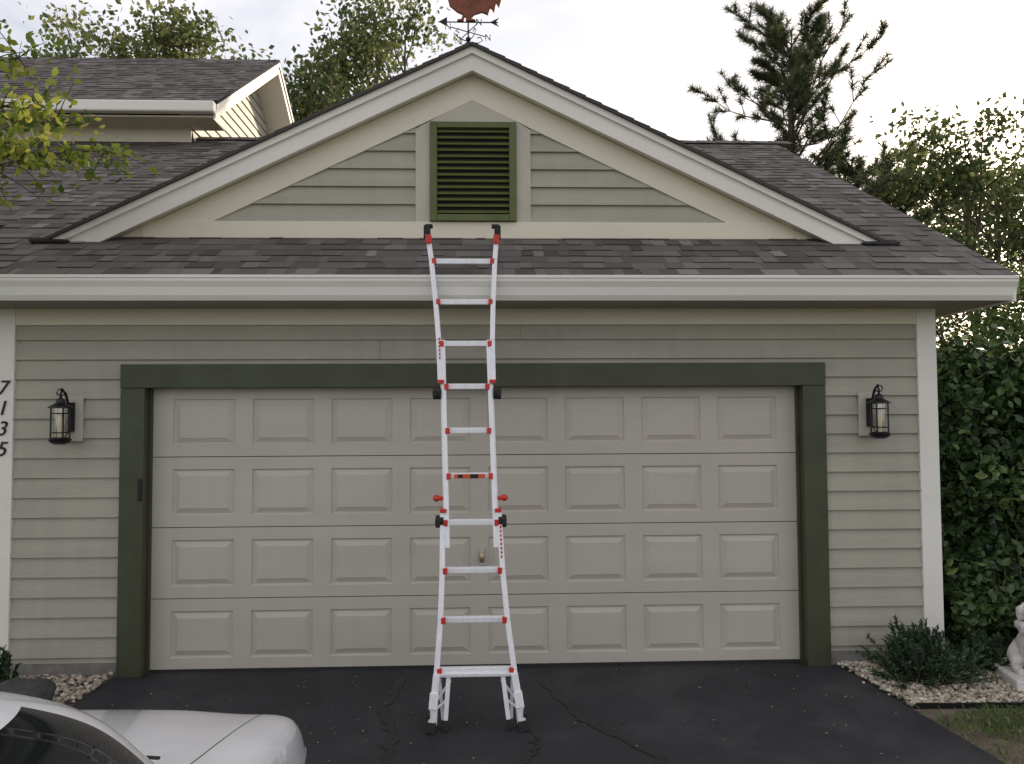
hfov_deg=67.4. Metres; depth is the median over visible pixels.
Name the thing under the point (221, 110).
rake fascia
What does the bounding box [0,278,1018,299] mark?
gutter
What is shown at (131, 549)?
door casing
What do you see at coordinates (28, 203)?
roof shingles
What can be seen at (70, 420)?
wall lantern
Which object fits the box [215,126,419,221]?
gable siding
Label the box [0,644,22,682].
juniper shrub
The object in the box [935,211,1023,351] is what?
deciduous tree
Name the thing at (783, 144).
ridge cap
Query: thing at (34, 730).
parked car
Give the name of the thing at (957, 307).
soffit return
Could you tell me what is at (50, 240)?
flashing
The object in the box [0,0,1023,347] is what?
sky
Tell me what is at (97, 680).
gravel bed
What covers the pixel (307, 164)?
gable rake fascia frieze
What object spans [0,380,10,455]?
house number
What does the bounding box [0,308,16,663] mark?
corner board
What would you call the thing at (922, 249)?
roof shingles
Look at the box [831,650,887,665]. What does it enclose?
foundation
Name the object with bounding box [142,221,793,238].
gable base board
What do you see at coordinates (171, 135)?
frieze
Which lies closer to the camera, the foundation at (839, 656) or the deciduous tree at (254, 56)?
the foundation at (839, 656)
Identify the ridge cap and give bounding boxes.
[197,137,791,147]
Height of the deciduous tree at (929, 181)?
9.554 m
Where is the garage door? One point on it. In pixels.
(293, 527)
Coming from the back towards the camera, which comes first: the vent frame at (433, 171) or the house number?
the vent frame at (433, 171)
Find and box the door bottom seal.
[149,659,799,672]
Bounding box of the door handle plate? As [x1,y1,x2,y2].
[479,548,484,564]
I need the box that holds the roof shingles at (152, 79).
[0,57,279,100]
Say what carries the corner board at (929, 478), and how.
on the foundation at (839, 656)
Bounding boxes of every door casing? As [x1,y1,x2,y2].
[116,388,146,677]
[800,386,830,665]
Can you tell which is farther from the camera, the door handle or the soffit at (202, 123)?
the soffit at (202, 123)
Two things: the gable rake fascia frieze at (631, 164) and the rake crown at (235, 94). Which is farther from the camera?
the rake crown at (235, 94)
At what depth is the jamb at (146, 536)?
5.69 m
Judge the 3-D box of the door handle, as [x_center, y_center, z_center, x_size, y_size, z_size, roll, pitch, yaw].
[-0.227,1.324,5.800,0.042,0.087,0.035,0,-2,-2]
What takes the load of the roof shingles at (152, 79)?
on the roof deck
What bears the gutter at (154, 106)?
on the soffit at (202, 123)
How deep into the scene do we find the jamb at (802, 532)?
5.86 m
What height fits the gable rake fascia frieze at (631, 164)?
1.417 m
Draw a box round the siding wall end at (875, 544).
[823,324,923,650]
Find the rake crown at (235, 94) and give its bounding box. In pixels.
[216,62,293,122]
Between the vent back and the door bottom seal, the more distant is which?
the vent back
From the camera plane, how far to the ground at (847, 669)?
5.42 m
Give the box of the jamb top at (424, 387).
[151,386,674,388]
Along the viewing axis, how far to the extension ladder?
4.91 m
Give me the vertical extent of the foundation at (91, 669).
0.198 m
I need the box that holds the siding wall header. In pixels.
[121,325,823,363]
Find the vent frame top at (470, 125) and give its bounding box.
[437,121,508,128]
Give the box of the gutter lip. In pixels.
[0,274,1018,278]
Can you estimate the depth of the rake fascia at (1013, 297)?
5.83 m
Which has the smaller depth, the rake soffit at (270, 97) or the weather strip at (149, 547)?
the weather strip at (149, 547)
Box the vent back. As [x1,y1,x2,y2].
[437,129,508,213]
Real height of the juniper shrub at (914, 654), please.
0.437 m
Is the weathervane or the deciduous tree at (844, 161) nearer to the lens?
the weathervane
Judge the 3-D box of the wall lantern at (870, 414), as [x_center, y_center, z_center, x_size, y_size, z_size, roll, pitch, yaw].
[2.737,0.218,5.759,0.180,0.407,0.233,0,-2,-2]
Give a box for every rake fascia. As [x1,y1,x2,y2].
[53,46,471,241]
[213,67,291,124]
[472,46,876,243]
[935,291,1015,318]
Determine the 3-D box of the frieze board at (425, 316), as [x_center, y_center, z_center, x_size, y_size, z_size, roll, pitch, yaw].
[-0.279,-0.493,5.803,6.776,0.125,0.034,0,-2,-2]
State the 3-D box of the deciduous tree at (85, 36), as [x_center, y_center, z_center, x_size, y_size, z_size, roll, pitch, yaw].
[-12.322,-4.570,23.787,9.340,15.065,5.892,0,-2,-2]
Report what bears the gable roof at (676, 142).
on the roof
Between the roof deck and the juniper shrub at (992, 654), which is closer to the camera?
the juniper shrub at (992, 654)
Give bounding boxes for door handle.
[479,552,484,562]
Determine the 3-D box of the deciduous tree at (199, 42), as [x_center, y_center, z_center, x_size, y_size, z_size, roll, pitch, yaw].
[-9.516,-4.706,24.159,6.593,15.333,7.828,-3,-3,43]
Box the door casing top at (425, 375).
[120,362,825,387]
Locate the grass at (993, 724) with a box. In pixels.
[915,700,1023,763]
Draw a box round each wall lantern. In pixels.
[47,388,83,444]
[857,384,890,438]
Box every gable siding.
[192,90,268,141]
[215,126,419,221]
[530,129,724,222]
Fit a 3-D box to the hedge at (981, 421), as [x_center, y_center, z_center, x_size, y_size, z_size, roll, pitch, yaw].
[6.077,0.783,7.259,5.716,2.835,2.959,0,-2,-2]
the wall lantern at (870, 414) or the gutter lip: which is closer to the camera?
the gutter lip
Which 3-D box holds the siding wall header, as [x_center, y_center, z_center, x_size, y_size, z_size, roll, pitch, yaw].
[-0.254,-0.299,5.799,5.286,0.315,0.026,0,-2,-2]
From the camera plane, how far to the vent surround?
6.20 m
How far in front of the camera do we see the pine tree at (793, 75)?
21.76 m
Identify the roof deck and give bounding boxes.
[0,61,294,121]
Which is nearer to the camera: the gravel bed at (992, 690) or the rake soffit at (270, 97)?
the gravel bed at (992, 690)
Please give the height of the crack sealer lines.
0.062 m
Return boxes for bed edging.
[913,702,1023,708]
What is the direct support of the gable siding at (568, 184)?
attached to the gable
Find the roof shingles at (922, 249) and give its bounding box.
[0,139,1019,275]
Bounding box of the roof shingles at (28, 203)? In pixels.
[0,141,170,225]
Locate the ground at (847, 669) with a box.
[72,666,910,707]
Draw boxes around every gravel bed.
[10,671,113,704]
[837,658,1023,706]
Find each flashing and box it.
[29,239,69,242]
[861,241,899,244]
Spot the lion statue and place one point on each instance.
(1013, 673)
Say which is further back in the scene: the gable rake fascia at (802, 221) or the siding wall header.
the gable rake fascia at (802, 221)
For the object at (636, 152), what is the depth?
6.23 m
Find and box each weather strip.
[146,389,153,673]
[794,387,803,662]
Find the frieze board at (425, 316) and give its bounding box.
[15,308,915,325]
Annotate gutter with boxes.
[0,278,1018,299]
[1,99,215,113]
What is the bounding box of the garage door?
[150,386,799,669]
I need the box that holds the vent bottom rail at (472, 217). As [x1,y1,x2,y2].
[437,214,508,221]
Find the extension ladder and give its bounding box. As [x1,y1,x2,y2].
[424,224,527,733]
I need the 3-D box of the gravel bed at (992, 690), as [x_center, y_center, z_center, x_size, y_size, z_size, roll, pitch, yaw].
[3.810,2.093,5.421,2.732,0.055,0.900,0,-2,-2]
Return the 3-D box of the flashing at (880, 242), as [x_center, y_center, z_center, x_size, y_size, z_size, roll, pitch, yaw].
[2.948,-1.107,6.163,0.290,0.022,0.100,0,-2,-2]
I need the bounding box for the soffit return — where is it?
[935,300,1008,316]
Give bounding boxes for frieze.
[0,127,191,142]
[122,75,471,236]
[472,75,812,238]
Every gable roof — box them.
[34,42,471,243]
[472,42,893,245]
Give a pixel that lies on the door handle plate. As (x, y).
(481, 550)
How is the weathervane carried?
on the gable roof tabs at (254, 141)
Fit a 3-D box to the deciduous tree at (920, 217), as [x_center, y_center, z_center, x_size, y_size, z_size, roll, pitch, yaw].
[10.287,-1.347,21.861,6.276,8.222,5.734,0,-2,-2]
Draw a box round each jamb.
[143,388,150,674]
[796,386,805,663]
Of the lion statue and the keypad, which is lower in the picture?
the lion statue
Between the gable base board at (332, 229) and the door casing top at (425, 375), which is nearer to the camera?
the door casing top at (425, 375)
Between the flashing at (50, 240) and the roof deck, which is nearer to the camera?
the flashing at (50, 240)
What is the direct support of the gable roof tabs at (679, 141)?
on the gable roof at (676, 142)
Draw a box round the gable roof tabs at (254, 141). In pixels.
[40,41,471,238]
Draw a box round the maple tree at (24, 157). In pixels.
[0,19,157,211]
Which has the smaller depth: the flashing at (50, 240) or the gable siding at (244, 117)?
the flashing at (50, 240)
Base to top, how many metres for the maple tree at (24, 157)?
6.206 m
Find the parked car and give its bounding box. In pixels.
[0,691,305,763]
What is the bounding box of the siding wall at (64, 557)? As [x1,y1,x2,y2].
[9,325,122,663]
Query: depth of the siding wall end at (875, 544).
5.86 m
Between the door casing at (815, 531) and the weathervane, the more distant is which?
the weathervane
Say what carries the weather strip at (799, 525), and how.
attached to the jamb at (802, 532)
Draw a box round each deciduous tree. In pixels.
[1,0,233,58]
[85,0,273,59]
[230,47,372,102]
[268,0,460,120]
[821,137,972,345]
[840,86,1023,342]
[876,196,1017,320]
[906,146,1023,351]
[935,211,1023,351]
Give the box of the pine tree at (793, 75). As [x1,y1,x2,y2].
[684,0,943,206]
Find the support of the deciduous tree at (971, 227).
on the ground at (847, 669)
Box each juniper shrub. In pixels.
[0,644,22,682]
[855,614,1001,690]
[952,628,1010,671]
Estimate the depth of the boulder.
4.80 m
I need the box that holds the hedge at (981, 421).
[936,321,1023,652]
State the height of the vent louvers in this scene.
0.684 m
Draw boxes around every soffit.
[0,114,224,130]
[0,300,964,308]
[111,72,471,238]
[181,75,288,133]
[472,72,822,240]
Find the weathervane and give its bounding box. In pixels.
[438,0,501,44]
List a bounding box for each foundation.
[10,663,115,677]
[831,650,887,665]
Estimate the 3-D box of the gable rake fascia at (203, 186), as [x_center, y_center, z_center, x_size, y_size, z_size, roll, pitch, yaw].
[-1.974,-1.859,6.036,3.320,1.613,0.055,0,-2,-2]
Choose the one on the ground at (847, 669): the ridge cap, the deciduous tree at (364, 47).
the deciduous tree at (364, 47)
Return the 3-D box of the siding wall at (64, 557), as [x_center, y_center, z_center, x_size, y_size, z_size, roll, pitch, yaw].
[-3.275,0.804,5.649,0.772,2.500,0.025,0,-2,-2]
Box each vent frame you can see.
[430,121,436,221]
[509,122,516,221]
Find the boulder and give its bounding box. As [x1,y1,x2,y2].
[0,677,55,700]
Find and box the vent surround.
[416,100,530,221]
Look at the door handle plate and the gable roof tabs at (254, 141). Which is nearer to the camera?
the door handle plate
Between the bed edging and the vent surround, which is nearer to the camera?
the bed edging
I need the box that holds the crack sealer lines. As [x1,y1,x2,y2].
[376,677,667,763]
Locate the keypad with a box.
[137,479,141,500]
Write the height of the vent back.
0.705 m
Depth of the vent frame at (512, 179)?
6.17 m
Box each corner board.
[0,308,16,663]
[915,308,944,650]
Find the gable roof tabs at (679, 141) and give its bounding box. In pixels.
[473,42,887,240]
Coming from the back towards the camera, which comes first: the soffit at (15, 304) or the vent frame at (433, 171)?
the vent frame at (433, 171)
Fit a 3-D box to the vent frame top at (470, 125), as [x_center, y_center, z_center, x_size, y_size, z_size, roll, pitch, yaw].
[-0.314,-2.071,6.191,0.578,0.049,0.031,0,-2,-2]
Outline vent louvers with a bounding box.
[437,130,508,212]
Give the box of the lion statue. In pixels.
[992,602,1023,691]

